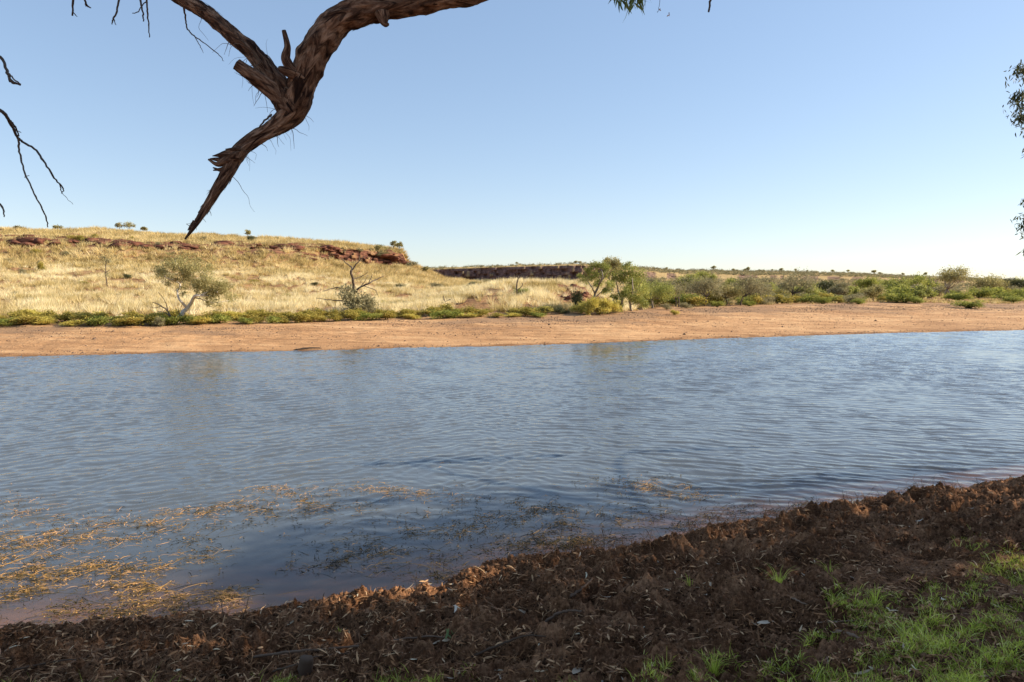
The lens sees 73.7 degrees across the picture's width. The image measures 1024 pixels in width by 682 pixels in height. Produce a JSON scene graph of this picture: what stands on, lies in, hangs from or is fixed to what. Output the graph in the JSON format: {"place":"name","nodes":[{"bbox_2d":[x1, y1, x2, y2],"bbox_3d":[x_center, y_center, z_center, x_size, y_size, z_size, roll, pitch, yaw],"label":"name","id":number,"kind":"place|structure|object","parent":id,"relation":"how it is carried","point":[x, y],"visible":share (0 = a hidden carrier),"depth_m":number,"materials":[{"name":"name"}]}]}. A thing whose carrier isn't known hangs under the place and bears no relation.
{"place":"outdoors","nodes":[
{"label":"outdoors","id":0,"kind":"place"},
{"bbox_2d":[0,330,1023,592],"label":"river","id":1,"kind":"structure","parent":0,"point":[94,438],"depth_m":15.04,"materials":[{"name":"liquid"}]},
{"bbox_2d":[0,452,829,624],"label":"water weed","id":2,"kind":"object","parent":1,"relation":"on","point":[228,595],"visible":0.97,"depth_m":8.49,"materials":[{"name":"brown plant"}]},
{"bbox_2d":[0,464,1023,681],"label":"bank","id":3,"kind":"structure","parent":0,"point":[272,589],"depth_m":5.89,"materials":[{"name":"soil"}]},
{"bbox_2d":[13,658,102,670],"bbox_3d":[-3.222,2.291,4.872,0.571,0.032,0.079,-1,4,-12],"label":"stick","id":4,"kind":"object","parent":3,"relation":"on","point":[45,663],"visible":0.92,"depth_m":4.86,"materials":[{"name":"brown wood"}]},
{"bbox_2d":[297,655,312,677],"bbox_3d":[-1.428,2.270,4.717,0.113,0.179,0.094,0,4,0],"label":"rock","id":5,"kind":"object","parent":3,"relation":"on","point":[305,667],"visible":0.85,"depth_m":4.69,"materials":[{"name":"grey stone"}]},
{"bbox_2d":[253,635,487,657],"bbox_3d":[-1.050,2.252,5.048,1.800,0.293,0.132,1,4,8],"label":"root","id":6,"kind":"object","parent":3,"relation":"on","point":[291,651],"visible":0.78,"depth_m":5.09,"materials":[{"name":"brown wood"}]},
{"bbox_2d":[471,634,545,657],"bbox_3d":[-0.026,2.106,4.710,0.523,0.181,0.022,0,4,4],"label":"root","id":7,"kind":"object","parent":3,"relation":"attached to","point":[490,648],"visible":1,"depth_m":4.70,"materials":[{"name":"brown wood"}]},
{"bbox_2d":[0,476,1023,681],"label":"root fibre","id":8,"kind":"object","parent":3,"relation":"on","point":[414,634],"visible":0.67,"depth_m":5.05,"materials":[{"name":"brown plant"}]},
{"bbox_2d":[0,475,1023,681],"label":"soil crumb","id":9,"kind":"object","parent":3,"relation":"on","point":[766,678],"visible":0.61,"depth_m":5.16,"materials":[{"name":"brown soil"}]},
{"bbox_2d":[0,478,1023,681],"bbox_3d":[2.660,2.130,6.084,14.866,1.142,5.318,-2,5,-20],"label":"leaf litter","id":10,"kind":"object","parent":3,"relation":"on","point":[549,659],"visible":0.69,"depth_m":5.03,"materials":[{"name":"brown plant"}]},
{"bbox_2d":[545,609,581,622],"bbox_3d":[0.352,2.107,5.181,0.353,0.162,0.070,0,4,0],"label":"stick","id":11,"kind":"object","parent":3,"relation":"on","point":[555,614],"visible":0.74,"depth_m":5.19,"materials":[{"name":"grey wood"}]},
{"bbox_2d":[700,652,734,675],"bbox_3d":[1.240,2.020,4.230,0.273,0.115,0.271,-2,5,-26],"label":"grass tuft","id":12,"kind":"object","parent":3,"relation":"on","point":[714,670],"visible":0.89,"depth_m":4.26,"materials":[{"name":"green plant"}]},
{"bbox_2d":[533,473,959,564],"bbox_3d":[3.843,2.181,9.165,8.416,0.926,2.263,-2,5,-24],"label":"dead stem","id":13,"kind":"object","parent":3,"relation":"on","point":[721,520],"visible":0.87,"depth_m":7.88,"materials":[{"name":"brown plant"}]},
{"bbox_2d":[0,302,1023,356],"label":"beach","id":14,"kind":"structure","parent":0,"point":[200,341],"depth_m":46.76,"materials":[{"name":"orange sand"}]},
{"bbox_2d":[3,309,36,322],"bbox_3d":[-31.895,-1.637,44.291,1.544,1.026,1.811,2,5,24],"label":"shrub","id":15,"kind":"object","parent":14,"relation":"on","point":[21,313],"visible":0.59,"depth_m":44.16,"materials":[{"name":"yellow plant"}]},
{"bbox_2d":[13,313,52,324],"bbox_3d":[-30.261,-1.372,43.014,2.438,0.771,2.503,1,4,16],"label":"shrub","id":16,"kind":"object","parent":14,"relation":"on","point":[29,318],"visible":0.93,"depth_m":42.50,"materials":[{"name":"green plant"}]},
{"bbox_2d":[31,315,57,324],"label":"shrub","id":17,"kind":"object","parent":14,"relation":"on","point":[48,319],"visible":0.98,"depth_m":43.15,"materials":[{"name":"yellow plant"}]},
{"bbox_2d":[49,310,88,321],"bbox_3d":[-29.206,-1.621,44.846,2.501,0.806,2.437,2,5,27],"label":"shrub","id":18,"kind":"object","parent":14,"relation":"on","point":[65,316],"visible":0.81,"depth_m":44.58,"materials":[{"name":"green plant"}]},
{"bbox_2d":[59,319,83,325],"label":"shrub","id":19,"kind":"object","parent":14,"relation":"on","point":[71,322],"visible":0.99,"depth_m":42.80,"materials":[{"name":"yellow plant"}]},
{"bbox_2d":[68,312,96,325],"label":"shrub","id":20,"kind":"object","parent":14,"relation":"on","point":[84,317],"visible":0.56,"depth_m":43.36,"materials":[{"name":"green plant"}]},
{"bbox_2d":[86,315,115,325],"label":"shrub","id":21,"kind":"object","parent":14,"relation":"on","point":[99,320],"visible":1,"depth_m":42.93,"materials":[{"name":"green plant"}]},
{"bbox_2d":[118,311,144,317],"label":"shrub","id":22,"kind":"object","parent":14,"relation":"on","point":[130,313],"visible":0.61,"depth_m":46.26,"materials":[{"name":"green plant"}]},
{"bbox_2d":[118,315,152,325],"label":"shrub","id":23,"kind":"object","parent":14,"relation":"on","point":[135,320],"visible":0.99,"depth_m":43.38,"materials":[{"name":"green plant"}]},
{"bbox_2d":[144,313,161,324],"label":"shrub","id":24,"kind":"object","parent":14,"relation":"on","point":[150,317],"visible":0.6,"depth_m":44.12,"materials":[{"name":"green plant"}]},
{"bbox_2d":[149,315,187,325],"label":"shrub","id":25,"kind":"object","parent":14,"relation":"on","point":[169,320],"visible":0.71,"depth_m":44.09,"materials":[{"name":"green plant"}]},
{"bbox_2d":[171,313,198,324],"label":"shrub","id":26,"kind":"object","parent":14,"relation":"on","point":[184,318],"visible":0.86,"depth_m":44.79,"materials":[{"name":"green plant"}]},
{"bbox_2d":[151,250,239,321],"bbox_3d":[-21.012,-3.584,45.336,5.880,5.010,3.366,0,4,0],"label":"gum tree","id":27,"kind":"object","parent":14,"relation":"on","point":[222,287],"visible":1,"depth_m":45.09,"materials":[{"name":"green plant"}]},
{"bbox_2d":[187,316,213,324],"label":"shrub","id":28,"kind":"object","parent":14,"relation":"on","point":[196,320],"visible":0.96,"depth_m":44.94,"materials":[{"name":"yellow plant"}]},
{"bbox_2d":[200,309,231,318],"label":"shrub","id":29,"kind":"object","parent":14,"relation":"on","point":[208,315],"visible":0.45,"depth_m":47.08,"materials":[{"name":"green plant"}]},
{"bbox_2d":[208,313,236,322],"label":"shrub","id":30,"kind":"object","parent":14,"relation":"on","point":[221,318],"visible":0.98,"depth_m":45.95,"materials":[{"name":"green plant"}]},
{"bbox_2d":[220,310,247,319],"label":"shrub","id":31,"kind":"object","parent":14,"relation":"on","point":[235,315],"visible":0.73,"depth_m":48.26,"materials":[{"name":"yellow plant"}]},
{"bbox_2d":[241,310,261,317],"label":"shrub","id":32,"kind":"object","parent":14,"relation":"on","point":[252,313],"visible":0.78,"depth_m":48.37,"materials":[{"name":"green plant"}]},
{"bbox_2d":[243,308,279,317],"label":"shrub","id":33,"kind":"object","parent":14,"relation":"on","point":[264,314],"visible":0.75,"depth_m":49.50,"materials":[{"name":"green plant"}]},
{"bbox_2d":[264,315,282,323],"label":"shrub","id":34,"kind":"object","parent":14,"relation":"on","point":[271,319],"visible":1,"depth_m":47.14,"materials":[{"name":"green plant"}]},
{"bbox_2d":[289,311,310,322],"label":"shrub","id":35,"kind":"object","parent":14,"relation":"on","point":[300,316],"visible":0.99,"depth_m":48.36,"materials":[{"name":"green plant"}]},
{"bbox_2d":[308,307,328,315],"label":"shrub","id":36,"kind":"object","parent":14,"relation":"on","point":[321,312],"visible":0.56,"depth_m":51.76,"materials":[{"name":"green plant"}]},
{"bbox_2d":[327,313,342,320],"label":"shrub","id":37,"kind":"object","parent":14,"relation":"on","point":[336,316],"visible":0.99,"depth_m":50.34,"materials":[{"name":"green plant"}]},
{"bbox_2d":[318,256,384,308],"bbox_3d":[-12.991,-4.468,54.848,5.382,4.680,1.321,0,4,0],"label":"dead tree","id":38,"kind":"object","parent":14,"relation":"on","point":[353,278],"visible":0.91,"depth_m":54.77,"materials":[{"name":"wood"}]},
{"bbox_2d":[342,311,360,319],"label":"shrub","id":39,"kind":"object","parent":14,"relation":"on","point":[349,314],"visible":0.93,"depth_m":51.03,"materials":[{"name":"green plant"}]},
{"bbox_2d":[333,282,374,312],"bbox_3d":[-12.638,-3.235,54.179,3.209,2.899,3.151,0,4,2],"label":"shrub","id":40,"kind":"object","parent":14,"relation":"on","point":[353,301],"visible":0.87,"depth_m":54.03,"materials":[{"name":"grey plant"}]},
{"bbox_2d":[352,309,383,320],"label":"shrub","id":41,"kind":"object","parent":14,"relation":"on","point":[368,315],"visible":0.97,"depth_m":51.55,"materials":[{"name":"green plant"}]},
{"bbox_2d":[357,293,386,312],"bbox_3d":[-11.289,-2.931,54.743,2.751,2.118,2.070,-1,5,-18],"label":"shrub","id":42,"kind":"object","parent":14,"relation":"on","point":[370,307],"visible":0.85,"depth_m":54.40,"materials":[{"name":"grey plant"}]},
{"bbox_2d":[378,308,395,319],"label":"shrub","id":43,"kind":"object","parent":14,"relation":"on","point":[388,314],"visible":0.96,"depth_m":52.41,"materials":[{"name":"green plant"}]},
{"bbox_2d":[418,306,443,314],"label":"shrub","id":44,"kind":"object","parent":14,"relation":"on","point":[426,311],"visible":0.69,"depth_m":55.81,"materials":[{"name":"green plant"}]},
{"bbox_2d":[427,309,451,318],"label":"shrub","id":45,"kind":"object","parent":14,"relation":"on","point":[437,314],"visible":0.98,"depth_m":53.86,"materials":[{"name":"green plant"}]},
{"bbox_2d":[438,309,464,317],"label":"shrub","id":46,"kind":"object","parent":14,"relation":"on","point":[454,314],"visible":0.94,"depth_m":54.55,"materials":[{"name":"green plant"}]},
{"bbox_2d":[514,306,538,315],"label":"shrub","id":47,"kind":"object","parent":14,"relation":"on","point":[525,311],"visible":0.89,"depth_m":56.67,"materials":[{"name":"green plant"}]},
{"bbox_2d":[569,302,584,313],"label":"shrub","id":48,"kind":"object","parent":14,"relation":"on","point":[573,308],"visible":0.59,"depth_m":58.71,"materials":[{"name":"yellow plant"}]},
{"bbox_2d":[577,297,599,315],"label":"shrub","id":49,"kind":"object","parent":14,"relation":"on","point":[588,307],"visible":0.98,"depth_m":57.74,"materials":[{"name":"yellow plant"}]},
{"bbox_2d":[576,260,612,311],"bbox_3d":[7.350,-4.843,60.578,3.377,4.785,3.808,0,4,0],"label":"gum tree","id":50,"kind":"object","parent":14,"relation":"on","point":[588,270],"visible":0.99,"depth_m":60.21,"materials":[{"name":"green plant"}]},
{"bbox_2d":[588,296,611,314],"bbox_3d":[7.455,-3.090,58.605,2.370,1.952,2.683,-1,4,-9],"label":"shrub","id":51,"kind":"object","parent":14,"relation":"on","point":[603,310],"visible":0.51,"depth_m":58.13,"materials":[{"name":"yellow plant"}]},
{"bbox_2d":[598,297,622,313],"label":"shrub","id":52,"kind":"object","parent":14,"relation":"on","point":[614,306],"visible":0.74,"depth_m":58.63,"materials":[{"name":"yellow plant"}]},
{"bbox_2d":[601,261,651,311],"bbox_3d":[10.399,-4.995,61.931,4.963,4.747,4.924,0,4,0],"label":"gum tree","id":53,"kind":"object","parent":14,"relation":"on","point":[628,289],"visible":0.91,"depth_m":60.72,"materials":[{"name":"green plant"}]},
{"bbox_2d":[684,273,726,305],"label":"tree","id":54,"kind":"object","parent":14,"relation":"on","point":[701,285],"visible":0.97,"depth_m":76.01,"materials":[{"name":"green plant"}]},
{"bbox_2d":[731,272,767,304],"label":"tree","id":55,"kind":"object","parent":14,"relation":"on","point":[751,283],"visible":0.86,"depth_m":79.32,"materials":[{"name":"green plant"}]},
{"bbox_2d":[810,296,832,303],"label":"shrub","id":56,"kind":"object","parent":14,"relation":"on","point":[823,300],"visible":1,"depth_m":86.14,"materials":[{"name":"green plant"}]},
{"bbox_2d":[884,291,909,302],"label":"shrub","id":57,"kind":"object","parent":14,"relation":"on","point":[892,297],"visible":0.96,"depth_m":91.31,"materials":[{"name":"green plant"}]},
{"bbox_2d":[947,299,989,308],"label":"shrub","id":58,"kind":"object","parent":14,"relation":"on","point":[967,304],"visible":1,"depth_m":81.56,"materials":[{"name":"green plant"}]},
{"bbox_2d":[0,230,1023,315],"bbox_3d":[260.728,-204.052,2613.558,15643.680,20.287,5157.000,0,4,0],"label":"hill","id":59,"kind":"structure","parent":0,"point":[350,255],"depth_m":118.60,"materials":[{"name":"soil"}]},
{"bbox_2d":[98,254,111,286],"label":"sapling","id":60,"kind":"object","parent":59,"relation":"on","point":[107,261],"visible":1,"depth_m":91.75,"materials":[{"name":"green plant"}]},
{"bbox_2d":[0,225,480,286],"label":"spinifex","id":61,"kind":"object","parent":59,"relation":"on","point":[410,274],"visible":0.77,"depth_m":149.00,"materials":[{"name":"beige plant"}]},
{"bbox_2d":[0,258,639,318],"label":"spinifex","id":62,"kind":"object","parent":59,"relation":"on","point":[47,298],"visible":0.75,"depth_m":78.42,"materials":[{"name":"beige plant"}]},
{"bbox_2d":[569,288,584,304],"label":"shrub","id":63,"kind":"object","parent":59,"relation":"on","point":[576,298],"visible":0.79,"depth_m":61.72,"materials":[{"name":"green plant"}]},
{"bbox_2d":[601,255,622,290],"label":"tree","id":64,"kind":"object","parent":59,"relation":"on","point":[615,262],"visible":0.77,"depth_m":103.70,"materials":[{"name":"green plant"}]},
{"bbox_2d":[634,293,670,304],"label":"shrub","id":65,"kind":"object","parent":59,"relation":"on","point":[657,301],"visible":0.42,"depth_m":74.36,"materials":[{"name":"green plant"}]},
{"bbox_2d":[637,278,679,307],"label":"tree","id":66,"kind":"object","parent":59,"relation":"on","point":[666,290],"visible":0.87,"depth_m":69.71,"materials":[{"name":"green plant"}]},
{"bbox_2d":[665,275,693,306],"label":"tree","id":67,"kind":"object","parent":59,"relation":"on","point":[677,286],"visible":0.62,"depth_m":73.62,"materials":[{"name":"green plant"}]},
{"bbox_2d":[666,293,699,304],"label":"shrub","id":68,"kind":"object","parent":59,"relation":"on","point":[682,297],"visible":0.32,"depth_m":79.85,"materials":[{"name":"green plant"}]},
{"bbox_2d":[676,273,704,290],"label":"tree","id":69,"kind":"object","parent":59,"relation":"on","point":[688,277],"visible":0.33,"depth_m":123.90,"materials":[{"name":"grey plant"}]},
{"bbox_2d":[677,295,709,305],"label":"shrub","id":70,"kind":"object","parent":59,"relation":"on","point":[690,299],"visible":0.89,"depth_m":75.11,"materials":[{"name":"green plant"}]},
{"bbox_2d":[695,270,717,281],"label":"tree","id":71,"kind":"object","parent":59,"relation":"on","point":[700,273],"visible":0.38,"depth_m":138.73,"materials":[{"name":"green plant"}]},
{"bbox_2d":[700,289,725,303],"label":"shrub","id":72,"kind":"object","parent":59,"relation":"on","point":[716,299],"visible":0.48,"depth_m":81.26,"materials":[{"name":"green plant"}]},
{"bbox_2d":[711,281,747,304],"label":"tree","id":73,"kind":"object","parent":59,"relation":"on","point":[731,292],"visible":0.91,"depth_m":77.82,"materials":[{"name":"green plant"}]},
{"bbox_2d":[740,279,774,296],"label":"tree","id":74,"kind":"object","parent":59,"relation":"on","point":[767,287],"visible":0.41,"depth_m":86.56,"materials":[{"name":"green plant"}]},
{"bbox_2d":[756,275,783,284],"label":"tree","id":75,"kind":"object","parent":59,"relation":"on","point":[772,281],"visible":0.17,"depth_m":133.96,"materials":[{"name":"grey plant"}]},
{"bbox_2d":[762,294,799,303],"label":"shrub","id":76,"kind":"object","parent":59,"relation":"on","point":[781,298],"visible":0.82,"depth_m":88.96,"materials":[{"name":"green plant"}]},
{"bbox_2d":[775,266,819,301],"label":"tree","id":77,"kind":"object","parent":59,"relation":"on","point":[790,276],"visible":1,"depth_m":95.04,"materials":[{"name":"green plant"}]},
{"bbox_2d":[790,284,819,294],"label":"tree","id":78,"kind":"object","parent":59,"relation":"on","point":[806,290],"visible":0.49,"depth_m":103.03,"materials":[{"name":"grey plant"}]},
{"bbox_2d":[588,289,1023,310],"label":"dry grass","id":79,"kind":"structure","parent":59,"relation":"on","point":[991,301],"depth_m":95.08,"materials":[{"name":"beige plant"}]},
{"bbox_2d":[798,292,822,302],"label":"shrub","id":80,"kind":"object","parent":59,"relation":"on","point":[807,298],"visible":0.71,"depth_m":90.72,"materials":[{"name":"green plant"}]},
{"bbox_2d":[814,279,839,291],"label":"tree","id":81,"kind":"object","parent":59,"relation":"on","point":[824,284],"visible":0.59,"depth_m":124.87,"materials":[{"name":"green plant"}]},
{"bbox_2d":[827,281,850,295],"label":"tree","id":82,"kind":"object","parent":59,"relation":"on","point":[840,288],"visible":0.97,"depth_m":109.51,"materials":[{"name":"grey plant"}]},
{"bbox_2d":[850,275,880,288],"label":"tree","id":83,"kind":"object","parent":59,"relation":"on","point":[867,282],"visible":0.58,"depth_m":173.82,"materials":[{"name":"green plant"}]},
{"bbox_2d":[857,283,886,300],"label":"bush","id":84,"kind":"object","parent":59,"relation":"on","point":[873,291],"visible":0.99,"depth_m":102.17,"materials":[{"name":"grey plant"}]},
{"bbox_2d":[876,276,908,287],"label":"tree","id":85,"kind":"object","parent":59,"relation":"on","point":[901,281],"visible":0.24,"depth_m":148.25,"materials":[{"name":"green plant"}]},
{"bbox_2d":[878,285,925,298],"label":"shrub","id":86,"kind":"object","parent":59,"relation":"on","point":[898,289],"visible":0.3,"depth_m":104.93,"materials":[{"name":"green plant"}]},
{"bbox_2d":[894,292,921,302],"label":"shrub","id":87,"kind":"object","parent":59,"relation":"on","point":[905,296],"visible":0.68,"depth_m":91.26,"materials":[{"name":"green plant"}]},
{"bbox_2d":[910,285,933,298],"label":"bush","id":88,"kind":"object","parent":59,"relation":"on","point":[919,291],"visible":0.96,"depth_m":100.08,"materials":[{"name":"green plant"}]},
{"bbox_2d":[902,271,942,288],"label":"tree","id":89,"kind":"object","parent":59,"relation":"on","point":[915,281],"visible":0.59,"depth_m":190.85,"materials":[{"name":"green plant"}]},
{"bbox_2d":[930,284,954,295],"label":"shrub","id":90,"kind":"object","parent":59,"relation":"on","point":[940,289],"visible":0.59,"depth_m":163.09,"materials":[{"name":"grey plant"}]},
{"bbox_2d":[930,264,972,293],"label":"tree","id":91,"kind":"object","parent":59,"relation":"on","point":[945,276],"visible":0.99,"depth_m":125.05,"materials":[{"name":"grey plant"}]},
{"bbox_2d":[935,291,977,300],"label":"shrub","id":92,"kind":"object","parent":59,"relation":"on","point":[960,295],"visible":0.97,"depth_m":108.71,"materials":[{"name":"green plant"}]},
{"bbox_2d":[966,286,998,297],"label":"shrub","id":93,"kind":"object","parent":59,"relation":"on","point":[983,293],"visible":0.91,"depth_m":136.46,"materials":[{"name":"green plant"}]},
{"bbox_2d":[963,271,1012,290],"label":"tree","id":94,"kind":"object","parent":59,"relation":"on","point":[992,281],"visible":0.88,"depth_m":172.20,"materials":[{"name":"green plant"}]},
{"bbox_2d":[977,286,1008,296],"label":"shrub","id":95,"kind":"object","parent":59,"relation":"on","point":[1000,290],"visible":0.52,"depth_m":145.23,"materials":[{"name":"green plant"}]},
{"bbox_2d":[989,291,1022,299],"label":"shrub","id":96,"kind":"object","parent":59,"relation":"on","point":[1002,295],"visible":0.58,"depth_m":115.98,"materials":[{"name":"green plant"}]},
{"bbox_2d":[996,277,1023,287],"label":"tree","id":97,"kind":"object","parent":59,"relation":"on","point":[1018,283],"visible":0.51,"depth_m":181.85,"materials":[{"name":"green plant"}]},
{"bbox_2d":[1001,295,1023,302],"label":"shrub","id":98,"kind":"object","parent":59,"relation":"on","point":[1012,299],"visible":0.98,"depth_m":102.41,"materials":[{"name":"green plant"}]},
{"bbox_2d":[0,0,1023,279],"label":"sky","id":99,"kind":"structure","parent":0,"point":[861,136],"materials":[{"name":"blue"}]},
{"bbox_2d":[1,535,1023,681],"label":"grass","id":100,"kind":"structure","parent":0,"point":[921,629],"depth_m":4.28,"materials":[{"name":"green plant"}]},
{"bbox_2d":[430,264,981,290],"bbox_3d":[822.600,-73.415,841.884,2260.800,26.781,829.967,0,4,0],"label":"mesa","id":101,"kind":"structure","parent":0,"point":[562,271],"depth_m":602.21,"materials":[{"name":"soil"}]},
{"bbox_2d":[428,262,1021,290],"bbox_3d":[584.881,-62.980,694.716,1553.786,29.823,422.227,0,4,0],"label":"ridge scrub","id":102,"kind":"object","parent":101,"relation":"on","point":[747,272],"visible":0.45,"depth_m":663.80,"materials":[{"name":"green plant"}]},
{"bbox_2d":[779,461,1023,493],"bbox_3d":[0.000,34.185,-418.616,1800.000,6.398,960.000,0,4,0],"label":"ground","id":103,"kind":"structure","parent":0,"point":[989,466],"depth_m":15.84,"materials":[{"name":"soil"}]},
{"bbox_2d":[0,0,711,239],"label":"river gum","id":104,"kind":"object","parent":103,"relation":"on","point":[291,97],"visible":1,"depth_m":4.79,"materials":[{"name":"brown plant"}]},
{"bbox_2d":[1002,60,1023,255],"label":"river gum","id":105,"kind":"object","parent":103,"relation":"on","point":[1019,94],"visible":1,"depth_m":14.69,"materials":[{"name":"green plant"}]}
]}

